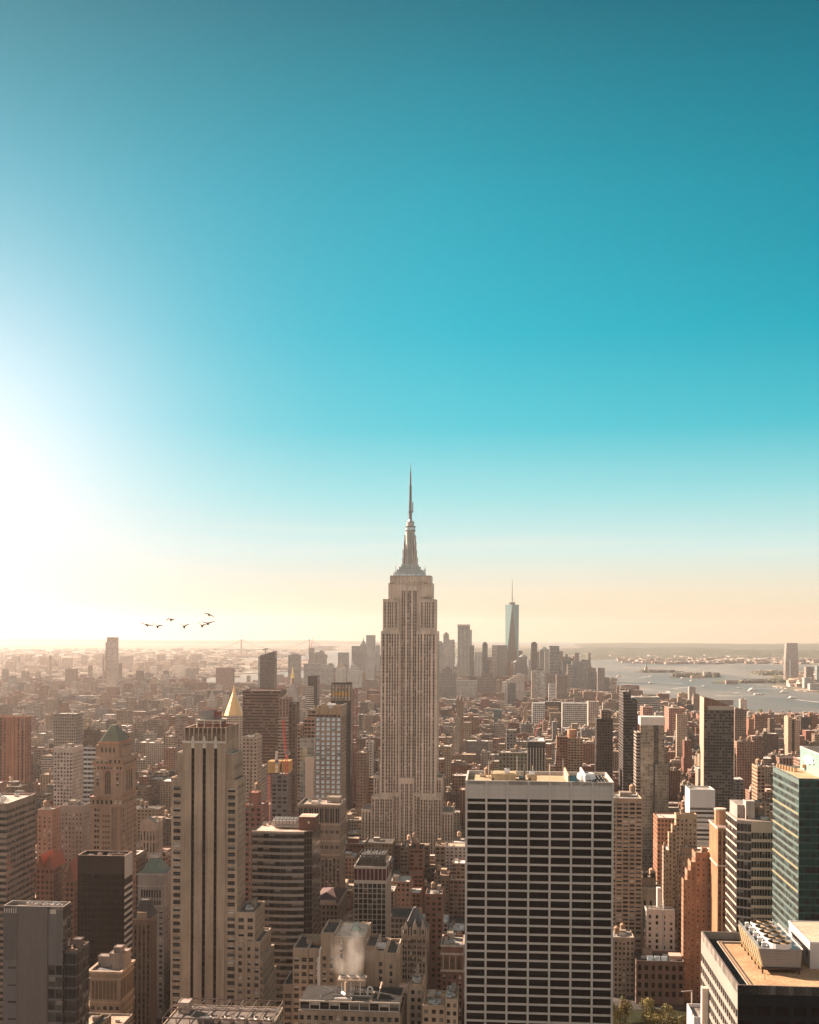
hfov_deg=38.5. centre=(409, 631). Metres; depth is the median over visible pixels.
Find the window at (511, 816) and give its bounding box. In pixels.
[508,813,527,819]
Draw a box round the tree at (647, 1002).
[639,997,655,1023]
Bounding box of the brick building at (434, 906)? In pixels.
[425,881,443,989]
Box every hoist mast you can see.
[268,775,270,821]
[352,689,357,809]
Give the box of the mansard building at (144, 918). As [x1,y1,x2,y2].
[132,899,157,1023]
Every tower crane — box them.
[275,751,279,771]
[282,720,289,774]
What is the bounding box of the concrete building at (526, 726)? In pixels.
[521,720,531,732]
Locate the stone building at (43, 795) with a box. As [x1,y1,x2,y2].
[37,790,50,806]
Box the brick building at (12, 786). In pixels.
[7,777,31,792]
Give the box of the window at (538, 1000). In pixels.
[529,997,547,1003]
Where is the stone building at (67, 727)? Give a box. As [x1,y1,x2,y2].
[53,712,82,782]
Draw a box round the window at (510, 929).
[508,926,526,932]
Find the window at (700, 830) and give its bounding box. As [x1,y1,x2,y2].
[697,829,708,831]
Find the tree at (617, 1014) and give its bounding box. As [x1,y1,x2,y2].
[613,1003,626,1023]
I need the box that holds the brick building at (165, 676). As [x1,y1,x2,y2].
[163,674,168,682]
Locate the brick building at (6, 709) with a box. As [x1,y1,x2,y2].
[0,703,15,715]
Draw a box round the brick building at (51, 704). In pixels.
[45,698,57,713]
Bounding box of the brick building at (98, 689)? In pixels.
[95,687,106,692]
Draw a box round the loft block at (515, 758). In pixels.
[499,744,526,770]
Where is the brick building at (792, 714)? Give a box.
[788,713,804,716]
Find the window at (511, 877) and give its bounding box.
[508,874,526,880]
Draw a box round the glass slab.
[83,745,95,801]
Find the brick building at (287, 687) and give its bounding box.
[284,686,298,694]
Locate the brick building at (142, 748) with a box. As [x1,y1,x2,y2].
[138,739,150,758]
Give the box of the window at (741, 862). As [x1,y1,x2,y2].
[740,861,743,868]
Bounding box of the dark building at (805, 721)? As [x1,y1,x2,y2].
[799,715,812,734]
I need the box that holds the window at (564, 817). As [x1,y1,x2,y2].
[551,814,569,820]
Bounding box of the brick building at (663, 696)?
[657,693,669,699]
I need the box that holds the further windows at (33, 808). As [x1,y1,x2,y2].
[0,801,34,1020]
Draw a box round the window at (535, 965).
[529,962,547,968]
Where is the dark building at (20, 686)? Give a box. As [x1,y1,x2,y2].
[18,682,26,691]
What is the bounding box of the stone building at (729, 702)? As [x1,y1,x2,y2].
[714,699,732,705]
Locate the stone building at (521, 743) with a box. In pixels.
[516,737,525,748]
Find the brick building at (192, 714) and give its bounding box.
[184,711,198,723]
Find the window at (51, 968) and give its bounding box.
[48,965,54,974]
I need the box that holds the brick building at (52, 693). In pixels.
[49,689,57,697]
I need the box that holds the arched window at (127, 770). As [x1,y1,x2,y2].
[126,770,127,790]
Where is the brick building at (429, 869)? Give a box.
[394,832,434,882]
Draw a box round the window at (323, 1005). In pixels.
[320,1002,328,1008]
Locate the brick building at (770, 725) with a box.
[767,718,774,732]
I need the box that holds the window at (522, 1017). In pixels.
[507,1014,526,1020]
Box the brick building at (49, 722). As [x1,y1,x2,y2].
[46,711,53,730]
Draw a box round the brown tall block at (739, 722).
[734,707,745,739]
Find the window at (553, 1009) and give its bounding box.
[550,1006,568,1012]
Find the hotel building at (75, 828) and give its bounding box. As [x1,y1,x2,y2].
[61,799,89,874]
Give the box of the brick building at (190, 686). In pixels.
[185,682,194,690]
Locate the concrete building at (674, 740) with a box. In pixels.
[673,730,675,747]
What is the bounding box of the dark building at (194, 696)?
[175,693,196,704]
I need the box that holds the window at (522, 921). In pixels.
[508,918,526,924]
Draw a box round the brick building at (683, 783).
[680,779,693,791]
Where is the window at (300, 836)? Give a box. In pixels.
[298,834,303,838]
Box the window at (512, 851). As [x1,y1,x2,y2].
[508,848,526,854]
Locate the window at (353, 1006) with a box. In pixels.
[350,1003,358,1009]
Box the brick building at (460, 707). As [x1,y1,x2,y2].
[456,695,463,746]
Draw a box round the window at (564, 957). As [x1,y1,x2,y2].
[550,954,568,960]
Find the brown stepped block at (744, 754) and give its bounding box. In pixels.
[734,736,754,798]
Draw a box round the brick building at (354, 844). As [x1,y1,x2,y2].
[346,837,366,854]
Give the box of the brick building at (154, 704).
[148,700,159,709]
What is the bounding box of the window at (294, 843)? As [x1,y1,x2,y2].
[292,841,297,845]
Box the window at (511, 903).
[508,900,526,906]
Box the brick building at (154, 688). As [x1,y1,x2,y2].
[151,684,156,695]
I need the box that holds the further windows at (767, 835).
[726,814,772,931]
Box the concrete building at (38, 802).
[34,792,40,808]
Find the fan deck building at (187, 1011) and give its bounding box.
[162,997,283,1023]
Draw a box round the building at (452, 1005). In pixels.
[445,982,458,1023]
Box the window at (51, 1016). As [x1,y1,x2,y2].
[48,1012,54,1021]
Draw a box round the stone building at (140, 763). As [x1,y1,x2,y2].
[136,754,145,769]
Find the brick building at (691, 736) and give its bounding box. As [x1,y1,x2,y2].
[689,732,694,748]
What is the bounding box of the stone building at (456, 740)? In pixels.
[454,713,459,753]
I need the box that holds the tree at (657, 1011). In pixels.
[646,1006,668,1023]
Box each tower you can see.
[0,715,30,782]
[0,793,35,1023]
[3,900,88,1023]
[37,799,60,863]
[54,743,82,805]
[77,850,132,990]
[90,724,137,958]
[105,637,118,684]
[137,853,170,1017]
[170,706,275,1014]
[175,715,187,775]
[207,689,217,707]
[216,667,234,691]
[222,686,242,748]
[242,733,261,803]
[243,689,285,800]
[252,813,320,1006]
[258,648,276,688]
[287,668,299,701]
[288,653,300,683]
[297,705,315,816]
[297,795,345,890]
[304,663,320,684]
[305,673,319,717]
[309,637,314,663]
[315,651,326,664]
[315,703,346,878]
[319,665,333,684]
[331,682,352,810]
[336,663,345,681]
[338,652,348,668]
[348,665,362,690]
[352,646,359,666]
[357,734,367,751]
[360,636,365,671]
[366,635,375,678]
[375,643,379,673]
[401,906,428,989]
[439,641,442,669]
[439,667,455,698]
[443,632,448,668]
[447,640,454,671]
[456,680,476,698]
[457,624,469,675]
[464,760,613,1023]
[469,645,473,675]
[470,630,471,644]
[475,652,481,676]
[478,670,495,693]
[482,642,487,671]
[494,709,501,732]
[497,645,506,675]
[505,582,518,660]
[505,685,507,704]
[507,683,515,705]
[513,660,519,675]
[519,655,526,675]
[526,736,545,770]
[528,660,530,680]
[531,642,536,670]
[531,671,534,698]
[532,702,544,725]
[534,668,544,700]
[540,647,548,669]
[545,651,548,673]
[545,674,554,695]
[548,684,554,700]
[549,646,558,674]
[556,675,566,698]
[556,734,567,771]
[561,702,586,726]
[562,660,571,674]
[567,729,582,771]
[572,661,587,689]
[587,671,593,688]
[587,701,598,724]
[595,710,612,779]
[597,668,604,691]
[605,677,608,691]
[613,784,641,950]
[618,689,636,791]
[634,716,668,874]
[641,871,658,946]
[663,807,696,908]
[675,837,696,952]
[681,847,709,1001]
[699,696,733,811]
[709,807,725,931]
[725,799,772,931]
[772,743,818,932]
[783,643,798,679]
[784,715,791,754]
[792,718,799,754]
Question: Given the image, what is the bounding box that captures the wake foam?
[645,676,816,701]
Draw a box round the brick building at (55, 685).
[51,682,60,689]
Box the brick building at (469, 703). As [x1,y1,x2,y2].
[465,701,473,706]
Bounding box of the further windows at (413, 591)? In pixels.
[362,591,451,854]
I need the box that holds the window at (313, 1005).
[310,1002,318,1008]
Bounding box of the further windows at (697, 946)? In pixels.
[684,946,697,1000]
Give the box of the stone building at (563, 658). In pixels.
[561,657,570,674]
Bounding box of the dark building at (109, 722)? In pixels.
[106,716,114,729]
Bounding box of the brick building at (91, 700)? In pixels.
[86,697,98,703]
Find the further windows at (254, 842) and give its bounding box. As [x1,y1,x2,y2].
[252,833,293,1004]
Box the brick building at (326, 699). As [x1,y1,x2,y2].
[323,696,330,703]
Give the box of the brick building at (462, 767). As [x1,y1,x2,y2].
[450,762,471,782]
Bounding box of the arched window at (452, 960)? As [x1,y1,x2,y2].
[450,959,453,968]
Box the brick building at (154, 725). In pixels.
[148,717,161,738]
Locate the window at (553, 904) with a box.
[550,901,569,907]
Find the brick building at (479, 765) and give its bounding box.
[477,754,491,769]
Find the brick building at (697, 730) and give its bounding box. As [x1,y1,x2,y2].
[695,724,699,733]
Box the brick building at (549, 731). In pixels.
[547,727,559,734]
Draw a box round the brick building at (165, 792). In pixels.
[160,776,173,812]
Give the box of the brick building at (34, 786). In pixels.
[31,754,37,793]
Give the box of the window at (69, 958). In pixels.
[65,954,75,963]
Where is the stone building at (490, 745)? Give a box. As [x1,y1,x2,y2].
[488,740,492,752]
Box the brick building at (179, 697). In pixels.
[174,695,184,702]
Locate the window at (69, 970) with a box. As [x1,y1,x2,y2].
[65,965,75,975]
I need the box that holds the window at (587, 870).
[572,867,590,873]
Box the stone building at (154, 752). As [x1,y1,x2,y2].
[146,740,162,769]
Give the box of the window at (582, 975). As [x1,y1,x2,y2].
[571,972,590,978]
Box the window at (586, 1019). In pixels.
[571,1016,589,1022]
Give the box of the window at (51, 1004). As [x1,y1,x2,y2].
[48,1001,54,1009]
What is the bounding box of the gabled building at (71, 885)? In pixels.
[65,857,77,947]
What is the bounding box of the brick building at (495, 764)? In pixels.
[493,760,498,769]
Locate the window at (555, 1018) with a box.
[550,1015,568,1021]
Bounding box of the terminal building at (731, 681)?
[725,680,737,683]
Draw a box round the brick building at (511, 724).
[508,719,519,735]
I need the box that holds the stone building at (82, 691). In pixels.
[79,689,87,694]
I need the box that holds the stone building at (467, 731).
[463,721,470,745]
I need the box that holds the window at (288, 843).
[286,841,291,845]
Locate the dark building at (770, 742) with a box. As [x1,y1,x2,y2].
[760,731,777,756]
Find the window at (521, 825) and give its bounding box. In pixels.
[508,822,527,828]
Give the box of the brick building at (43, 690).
[39,684,48,701]
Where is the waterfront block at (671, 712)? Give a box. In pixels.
[664,705,684,735]
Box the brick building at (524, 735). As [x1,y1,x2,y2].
[517,732,531,739]
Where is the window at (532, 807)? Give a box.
[530,805,548,811]
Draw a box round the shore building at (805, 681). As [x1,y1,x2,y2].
[802,678,811,687]
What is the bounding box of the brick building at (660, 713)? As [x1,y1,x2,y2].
[655,711,663,715]
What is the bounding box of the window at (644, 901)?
[644,901,645,933]
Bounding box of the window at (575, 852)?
[572,849,590,855]
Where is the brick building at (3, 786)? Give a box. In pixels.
[0,781,6,792]
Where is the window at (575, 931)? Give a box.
[572,928,590,934]
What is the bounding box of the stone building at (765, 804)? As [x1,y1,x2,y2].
[754,793,769,818]
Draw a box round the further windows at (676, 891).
[676,891,679,952]
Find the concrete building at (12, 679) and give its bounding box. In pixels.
[7,675,16,683]
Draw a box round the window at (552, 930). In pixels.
[550,928,569,933]
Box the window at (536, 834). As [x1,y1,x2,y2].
[530,831,548,837]
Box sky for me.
[0,0,818,643]
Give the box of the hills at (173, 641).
[0,639,474,644]
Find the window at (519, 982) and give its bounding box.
[508,979,526,985]
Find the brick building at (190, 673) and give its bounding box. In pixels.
[186,667,195,678]
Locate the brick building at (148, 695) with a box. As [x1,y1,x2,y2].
[143,691,153,702]
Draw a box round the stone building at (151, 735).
[144,730,156,740]
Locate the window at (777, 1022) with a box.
[776,1021,787,1023]
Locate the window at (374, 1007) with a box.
[370,1004,378,1010]
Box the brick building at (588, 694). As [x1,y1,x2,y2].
[583,691,596,697]
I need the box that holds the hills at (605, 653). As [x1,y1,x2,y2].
[454,647,818,658]
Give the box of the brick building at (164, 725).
[162,719,167,736]
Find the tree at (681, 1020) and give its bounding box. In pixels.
[668,1014,686,1023]
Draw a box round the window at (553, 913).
[550,910,569,916]
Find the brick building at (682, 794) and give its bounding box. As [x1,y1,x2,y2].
[680,790,683,800]
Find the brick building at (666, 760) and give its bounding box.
[664,745,669,768]
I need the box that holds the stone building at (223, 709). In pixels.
[218,706,226,714]
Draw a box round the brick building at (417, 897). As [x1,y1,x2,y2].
[412,881,421,907]
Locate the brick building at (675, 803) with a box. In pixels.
[671,794,680,806]
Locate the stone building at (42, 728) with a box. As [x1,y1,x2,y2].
[38,721,45,732]
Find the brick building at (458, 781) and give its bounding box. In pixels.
[452,773,466,792]
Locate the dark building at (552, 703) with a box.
[544,701,560,711]
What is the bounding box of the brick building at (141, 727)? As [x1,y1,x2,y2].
[137,718,146,741]
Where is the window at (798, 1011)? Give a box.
[794,1007,805,1015]
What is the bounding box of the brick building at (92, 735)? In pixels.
[84,723,100,746]
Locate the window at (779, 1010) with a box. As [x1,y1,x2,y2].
[776,1007,787,1015]
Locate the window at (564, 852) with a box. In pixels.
[551,849,569,855]
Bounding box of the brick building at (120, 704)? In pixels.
[116,701,125,708]
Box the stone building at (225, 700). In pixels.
[222,694,228,707]
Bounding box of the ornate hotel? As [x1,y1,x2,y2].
[440,931,464,1023]
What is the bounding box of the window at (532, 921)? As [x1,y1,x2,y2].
[529,918,547,924]
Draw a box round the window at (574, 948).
[572,946,590,951]
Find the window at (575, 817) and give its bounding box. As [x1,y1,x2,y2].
[572,814,590,820]
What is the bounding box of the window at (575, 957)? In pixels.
[572,954,590,960]
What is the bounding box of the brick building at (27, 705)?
[18,703,29,710]
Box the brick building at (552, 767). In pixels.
[549,760,555,770]
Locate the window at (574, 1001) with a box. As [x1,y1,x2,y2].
[571,998,590,1004]
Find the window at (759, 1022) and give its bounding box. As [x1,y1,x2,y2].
[758,1021,769,1023]
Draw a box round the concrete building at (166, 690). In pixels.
[162,686,171,697]
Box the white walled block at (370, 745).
[366,739,373,775]
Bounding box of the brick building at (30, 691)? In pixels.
[26,688,36,693]
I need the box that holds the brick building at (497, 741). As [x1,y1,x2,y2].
[493,737,505,749]
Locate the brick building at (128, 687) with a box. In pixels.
[122,683,134,694]
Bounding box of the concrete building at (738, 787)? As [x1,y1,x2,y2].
[734,777,743,799]
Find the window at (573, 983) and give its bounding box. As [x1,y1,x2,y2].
[571,981,590,987]
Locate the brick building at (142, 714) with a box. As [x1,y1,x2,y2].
[132,711,147,719]
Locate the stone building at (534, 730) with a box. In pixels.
[533,724,538,736]
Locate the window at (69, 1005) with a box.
[65,1001,75,1010]
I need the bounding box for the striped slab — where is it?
[567,664,573,688]
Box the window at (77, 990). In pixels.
[76,987,78,998]
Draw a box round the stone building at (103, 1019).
[92,1014,110,1023]
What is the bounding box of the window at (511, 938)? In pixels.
[508,935,526,941]
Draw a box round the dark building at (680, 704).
[673,702,684,707]
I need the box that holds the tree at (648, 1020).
[642,1012,662,1023]
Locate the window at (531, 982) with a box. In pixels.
[529,979,547,985]
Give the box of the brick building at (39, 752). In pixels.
[32,747,51,767]
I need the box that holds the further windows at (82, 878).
[77,874,100,990]
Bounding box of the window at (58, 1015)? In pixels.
[56,1013,61,1021]
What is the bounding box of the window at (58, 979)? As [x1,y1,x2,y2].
[56,977,61,986]
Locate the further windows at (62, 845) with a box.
[62,845,82,874]
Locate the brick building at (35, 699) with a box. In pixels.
[31,697,39,701]
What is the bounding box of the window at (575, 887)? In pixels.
[572,884,590,890]
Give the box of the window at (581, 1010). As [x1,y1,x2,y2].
[571,1007,590,1013]
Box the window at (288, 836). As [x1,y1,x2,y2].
[286,834,291,838]
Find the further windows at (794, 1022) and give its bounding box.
[794,1022,818,1023]
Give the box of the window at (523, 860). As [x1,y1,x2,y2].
[508,857,526,863]
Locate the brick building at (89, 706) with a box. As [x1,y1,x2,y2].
[86,704,99,708]
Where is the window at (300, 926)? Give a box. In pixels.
[298,924,303,928]
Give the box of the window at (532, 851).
[529,848,548,854]
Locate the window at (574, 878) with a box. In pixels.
[572,875,590,881]
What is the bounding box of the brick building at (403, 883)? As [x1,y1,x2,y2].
[391,873,411,907]
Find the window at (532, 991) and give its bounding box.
[529,988,547,994]
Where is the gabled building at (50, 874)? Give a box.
[36,849,65,901]
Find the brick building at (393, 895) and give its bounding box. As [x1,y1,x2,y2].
[391,884,396,907]
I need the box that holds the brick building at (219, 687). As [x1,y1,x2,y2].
[215,685,223,689]
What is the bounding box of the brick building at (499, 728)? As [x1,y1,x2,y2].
[495,719,503,737]
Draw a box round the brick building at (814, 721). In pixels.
[807,712,816,729]
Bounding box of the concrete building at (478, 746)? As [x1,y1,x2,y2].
[466,735,487,763]
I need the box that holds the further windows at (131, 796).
[94,796,134,913]
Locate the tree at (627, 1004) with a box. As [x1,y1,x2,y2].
[619,996,632,1021]
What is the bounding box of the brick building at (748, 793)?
[745,784,766,799]
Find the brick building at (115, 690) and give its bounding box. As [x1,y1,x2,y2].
[107,687,119,695]
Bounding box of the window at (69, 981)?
[65,977,75,986]
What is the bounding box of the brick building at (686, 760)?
[681,737,692,775]
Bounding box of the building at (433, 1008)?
[422,989,446,1023]
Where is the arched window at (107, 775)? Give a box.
[105,771,110,793]
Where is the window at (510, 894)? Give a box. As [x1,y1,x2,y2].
[508,892,526,897]
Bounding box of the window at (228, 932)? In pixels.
[227,931,234,934]
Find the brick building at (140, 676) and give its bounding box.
[135,670,145,682]
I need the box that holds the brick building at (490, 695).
[483,693,497,698]
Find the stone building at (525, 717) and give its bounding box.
[523,706,527,722]
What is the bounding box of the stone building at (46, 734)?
[36,729,52,743]
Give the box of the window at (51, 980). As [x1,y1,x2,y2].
[48,977,54,986]
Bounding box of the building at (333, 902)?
[320,881,347,934]
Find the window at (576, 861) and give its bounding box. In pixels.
[572,858,590,864]
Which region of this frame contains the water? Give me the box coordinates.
[0,642,818,712]
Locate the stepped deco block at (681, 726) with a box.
[676,713,686,758]
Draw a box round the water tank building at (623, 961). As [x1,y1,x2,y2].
[613,923,633,996]
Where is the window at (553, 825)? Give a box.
[551,823,569,828]
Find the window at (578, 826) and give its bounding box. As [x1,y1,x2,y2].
[572,823,590,829]
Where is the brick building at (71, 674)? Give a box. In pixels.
[65,668,77,682]
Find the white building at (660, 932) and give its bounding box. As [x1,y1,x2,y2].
[643,886,676,950]
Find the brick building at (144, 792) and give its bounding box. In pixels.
[136,781,152,804]
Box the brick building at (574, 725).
[571,723,577,735]
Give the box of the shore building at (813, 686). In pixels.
[808,683,818,689]
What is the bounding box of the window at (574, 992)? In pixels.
[571,989,590,995]
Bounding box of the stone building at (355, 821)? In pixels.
[346,813,360,829]
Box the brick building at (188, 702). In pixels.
[186,696,191,708]
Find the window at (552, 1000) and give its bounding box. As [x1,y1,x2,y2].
[550,998,568,1003]
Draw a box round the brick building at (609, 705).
[602,701,614,709]
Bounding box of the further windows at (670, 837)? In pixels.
[664,837,674,906]
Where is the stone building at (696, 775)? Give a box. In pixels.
[695,766,698,785]
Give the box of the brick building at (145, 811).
[136,799,164,841]
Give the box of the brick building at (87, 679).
[83,676,93,682]
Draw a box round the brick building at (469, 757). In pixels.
[461,753,475,766]
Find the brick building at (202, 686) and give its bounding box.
[198,682,208,689]
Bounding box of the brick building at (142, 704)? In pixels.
[138,699,147,710]
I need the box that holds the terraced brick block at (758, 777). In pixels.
[752,758,764,799]
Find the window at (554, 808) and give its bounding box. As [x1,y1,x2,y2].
[551,805,569,811]
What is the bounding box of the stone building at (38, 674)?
[35,671,41,677]
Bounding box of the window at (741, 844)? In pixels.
[740,842,743,849]
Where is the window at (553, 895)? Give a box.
[551,893,569,898]
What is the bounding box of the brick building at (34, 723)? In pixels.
[19,712,39,732]
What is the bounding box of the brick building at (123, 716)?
[115,708,132,724]
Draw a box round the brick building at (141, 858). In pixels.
[136,849,146,909]
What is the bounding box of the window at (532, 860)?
[529,857,548,863]
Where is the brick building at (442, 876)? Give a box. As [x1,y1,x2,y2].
[434,864,449,913]
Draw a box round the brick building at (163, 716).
[150,714,168,729]
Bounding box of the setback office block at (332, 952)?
[283,919,409,1023]
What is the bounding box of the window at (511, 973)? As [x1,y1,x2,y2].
[508,970,526,976]
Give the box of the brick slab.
[278,695,299,816]
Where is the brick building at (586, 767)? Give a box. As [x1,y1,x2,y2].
[583,763,590,771]
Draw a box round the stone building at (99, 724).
[93,718,105,729]
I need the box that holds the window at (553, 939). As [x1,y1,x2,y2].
[550,936,569,942]
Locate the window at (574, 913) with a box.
[572,910,590,916]
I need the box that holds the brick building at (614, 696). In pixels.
[611,693,618,699]
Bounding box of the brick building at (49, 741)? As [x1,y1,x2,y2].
[47,739,52,747]
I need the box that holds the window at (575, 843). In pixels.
[572,840,590,846]
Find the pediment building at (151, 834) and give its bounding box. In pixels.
[140,816,162,861]
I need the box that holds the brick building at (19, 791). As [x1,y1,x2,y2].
[13,790,36,844]
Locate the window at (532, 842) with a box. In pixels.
[529,840,548,846]
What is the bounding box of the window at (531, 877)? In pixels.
[529,875,548,880]
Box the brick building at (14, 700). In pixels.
[10,694,17,709]
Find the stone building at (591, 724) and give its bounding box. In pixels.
[588,722,594,727]
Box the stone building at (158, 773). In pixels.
[153,769,168,776]
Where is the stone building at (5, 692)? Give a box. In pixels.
[1,691,12,694]
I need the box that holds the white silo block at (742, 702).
[739,698,746,714]
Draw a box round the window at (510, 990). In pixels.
[508,988,526,994]
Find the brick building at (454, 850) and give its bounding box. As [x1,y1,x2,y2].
[445,842,464,874]
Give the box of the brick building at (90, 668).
[88,665,92,676]
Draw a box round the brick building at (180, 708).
[168,702,183,713]
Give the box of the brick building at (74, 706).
[69,704,81,708]
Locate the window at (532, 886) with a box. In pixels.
[529,883,547,889]
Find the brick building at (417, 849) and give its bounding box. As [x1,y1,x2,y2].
[409,837,424,912]
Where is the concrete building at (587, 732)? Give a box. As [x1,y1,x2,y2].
[581,727,594,740]
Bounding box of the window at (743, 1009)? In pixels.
[740,1006,752,1013]
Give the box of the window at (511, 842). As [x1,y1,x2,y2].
[508,839,526,845]
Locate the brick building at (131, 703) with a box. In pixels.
[126,697,137,710]
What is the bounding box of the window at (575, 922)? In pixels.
[572,919,590,925]
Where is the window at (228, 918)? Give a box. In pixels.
[227,917,234,920]
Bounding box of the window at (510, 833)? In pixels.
[508,831,526,836]
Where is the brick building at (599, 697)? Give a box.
[596,692,602,705]
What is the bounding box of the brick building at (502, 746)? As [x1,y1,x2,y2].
[498,741,505,759]
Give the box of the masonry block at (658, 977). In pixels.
[634,947,683,1004]
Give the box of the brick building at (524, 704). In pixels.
[521,702,531,709]
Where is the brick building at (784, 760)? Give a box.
[774,755,792,765]
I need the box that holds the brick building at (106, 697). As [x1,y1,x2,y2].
[101,692,111,707]
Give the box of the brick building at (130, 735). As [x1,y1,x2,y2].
[123,730,134,758]
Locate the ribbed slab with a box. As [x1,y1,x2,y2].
[492,645,496,674]
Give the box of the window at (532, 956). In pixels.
[529,953,547,959]
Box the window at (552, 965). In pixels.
[550,963,568,968]
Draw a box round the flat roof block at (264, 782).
[262,763,266,800]
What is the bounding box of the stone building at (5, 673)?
[2,668,8,681]
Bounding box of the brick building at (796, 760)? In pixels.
[793,756,799,765]
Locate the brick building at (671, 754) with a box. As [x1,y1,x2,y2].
[668,750,675,758]
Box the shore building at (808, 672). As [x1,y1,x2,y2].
[804,667,813,681]
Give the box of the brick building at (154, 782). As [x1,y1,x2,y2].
[149,772,170,804]
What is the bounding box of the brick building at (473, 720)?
[464,712,478,734]
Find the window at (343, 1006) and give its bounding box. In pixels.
[340,1003,348,1009]
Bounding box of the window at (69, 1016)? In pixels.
[65,1012,75,1022]
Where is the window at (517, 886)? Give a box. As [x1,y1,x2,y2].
[508,883,526,889]
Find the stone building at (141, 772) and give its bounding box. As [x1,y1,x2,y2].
[137,765,167,780]
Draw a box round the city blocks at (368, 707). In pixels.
[0,651,818,1007]
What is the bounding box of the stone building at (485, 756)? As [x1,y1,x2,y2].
[481,750,489,769]
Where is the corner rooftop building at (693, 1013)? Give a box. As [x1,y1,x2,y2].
[681,990,700,1023]
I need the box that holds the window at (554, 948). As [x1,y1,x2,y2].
[550,945,568,951]
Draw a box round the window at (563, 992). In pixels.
[550,989,568,995]
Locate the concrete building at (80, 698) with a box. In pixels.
[73,696,88,702]
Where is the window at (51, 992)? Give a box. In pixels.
[48,989,54,997]
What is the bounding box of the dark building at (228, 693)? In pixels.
[223,691,231,700]
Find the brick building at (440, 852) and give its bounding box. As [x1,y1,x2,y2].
[435,838,445,869]
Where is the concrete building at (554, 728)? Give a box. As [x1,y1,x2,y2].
[552,719,556,741]
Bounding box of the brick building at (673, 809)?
[669,807,680,812]
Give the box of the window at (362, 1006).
[360,1003,368,1009]
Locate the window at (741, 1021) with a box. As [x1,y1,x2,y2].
[740,1020,752,1023]
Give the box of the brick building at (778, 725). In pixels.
[775,721,781,727]
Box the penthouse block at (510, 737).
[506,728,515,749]
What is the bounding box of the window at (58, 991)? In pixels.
[56,989,61,998]
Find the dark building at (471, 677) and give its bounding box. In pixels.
[467,676,475,679]
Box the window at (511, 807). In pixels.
[508,804,527,810]
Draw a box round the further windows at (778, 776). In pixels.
[773,772,791,931]
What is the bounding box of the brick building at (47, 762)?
[41,748,52,773]
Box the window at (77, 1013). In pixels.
[76,1010,78,1021]
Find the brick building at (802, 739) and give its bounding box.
[800,735,804,745]
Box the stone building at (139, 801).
[137,798,142,804]
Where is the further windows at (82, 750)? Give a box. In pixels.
[54,750,82,804]
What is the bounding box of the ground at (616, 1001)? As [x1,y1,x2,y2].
[156,688,700,1023]
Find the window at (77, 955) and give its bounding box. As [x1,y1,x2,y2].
[76,952,78,963]
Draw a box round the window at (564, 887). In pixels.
[551,884,569,890]
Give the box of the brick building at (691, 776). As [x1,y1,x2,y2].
[688,767,694,784]
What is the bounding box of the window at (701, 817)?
[697,816,713,818]
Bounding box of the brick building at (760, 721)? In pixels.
[752,713,770,734]
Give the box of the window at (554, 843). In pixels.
[551,840,569,846]
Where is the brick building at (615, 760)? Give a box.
[613,750,618,770]
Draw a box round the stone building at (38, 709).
[32,703,43,719]
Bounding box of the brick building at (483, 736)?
[476,732,488,739]
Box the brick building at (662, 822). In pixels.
[653,813,673,904]
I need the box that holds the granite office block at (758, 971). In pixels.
[701,919,818,1023]
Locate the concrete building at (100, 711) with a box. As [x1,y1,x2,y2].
[95,705,107,719]
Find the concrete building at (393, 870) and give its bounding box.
[385,850,399,874]
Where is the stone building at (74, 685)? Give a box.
[70,681,77,688]
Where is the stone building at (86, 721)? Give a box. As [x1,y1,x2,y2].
[83,717,91,733]
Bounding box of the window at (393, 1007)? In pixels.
[390,1004,398,1010]
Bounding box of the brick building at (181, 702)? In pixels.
[178,697,185,708]
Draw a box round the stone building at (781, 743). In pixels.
[778,738,783,748]
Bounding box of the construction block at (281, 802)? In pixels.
[268,759,292,821]
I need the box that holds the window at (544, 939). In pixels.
[529,936,547,942]
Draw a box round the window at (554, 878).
[551,875,569,881]
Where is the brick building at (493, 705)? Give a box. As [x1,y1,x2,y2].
[489,702,499,707]
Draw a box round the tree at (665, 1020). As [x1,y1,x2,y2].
[658,1013,679,1023]
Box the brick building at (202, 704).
[198,700,218,717]
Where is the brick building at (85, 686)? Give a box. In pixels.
[80,683,90,690]
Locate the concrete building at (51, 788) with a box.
[48,783,53,799]
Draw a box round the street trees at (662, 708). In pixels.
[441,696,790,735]
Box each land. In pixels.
[0,645,346,678]
[310,646,818,663]
[713,671,782,682]
[754,670,818,692]
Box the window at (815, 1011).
[812,1008,818,1015]
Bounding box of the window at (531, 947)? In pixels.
[529,944,547,950]
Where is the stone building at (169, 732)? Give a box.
[163,727,174,759]
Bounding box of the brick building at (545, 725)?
[542,719,547,730]
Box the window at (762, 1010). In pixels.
[758,1006,770,1014]
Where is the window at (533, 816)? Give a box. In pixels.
[530,813,548,819]
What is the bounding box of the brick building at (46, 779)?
[40,768,52,792]
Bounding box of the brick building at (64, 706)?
[58,702,69,711]
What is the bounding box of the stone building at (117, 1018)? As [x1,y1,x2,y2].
[89,1013,132,1023]
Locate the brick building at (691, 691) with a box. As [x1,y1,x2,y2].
[688,687,695,699]
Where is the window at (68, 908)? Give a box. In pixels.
[67,905,70,916]
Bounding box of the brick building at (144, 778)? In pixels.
[139,769,154,784]
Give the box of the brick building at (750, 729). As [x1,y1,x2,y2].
[746,715,754,736]
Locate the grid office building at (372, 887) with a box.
[354,849,390,937]
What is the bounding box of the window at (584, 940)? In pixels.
[572,937,590,943]
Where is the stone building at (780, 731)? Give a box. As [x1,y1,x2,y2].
[763,725,783,736]
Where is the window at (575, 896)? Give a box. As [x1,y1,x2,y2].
[572,893,590,899]
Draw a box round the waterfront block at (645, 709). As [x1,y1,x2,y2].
[640,704,651,715]
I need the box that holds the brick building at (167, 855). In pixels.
[163,847,170,867]

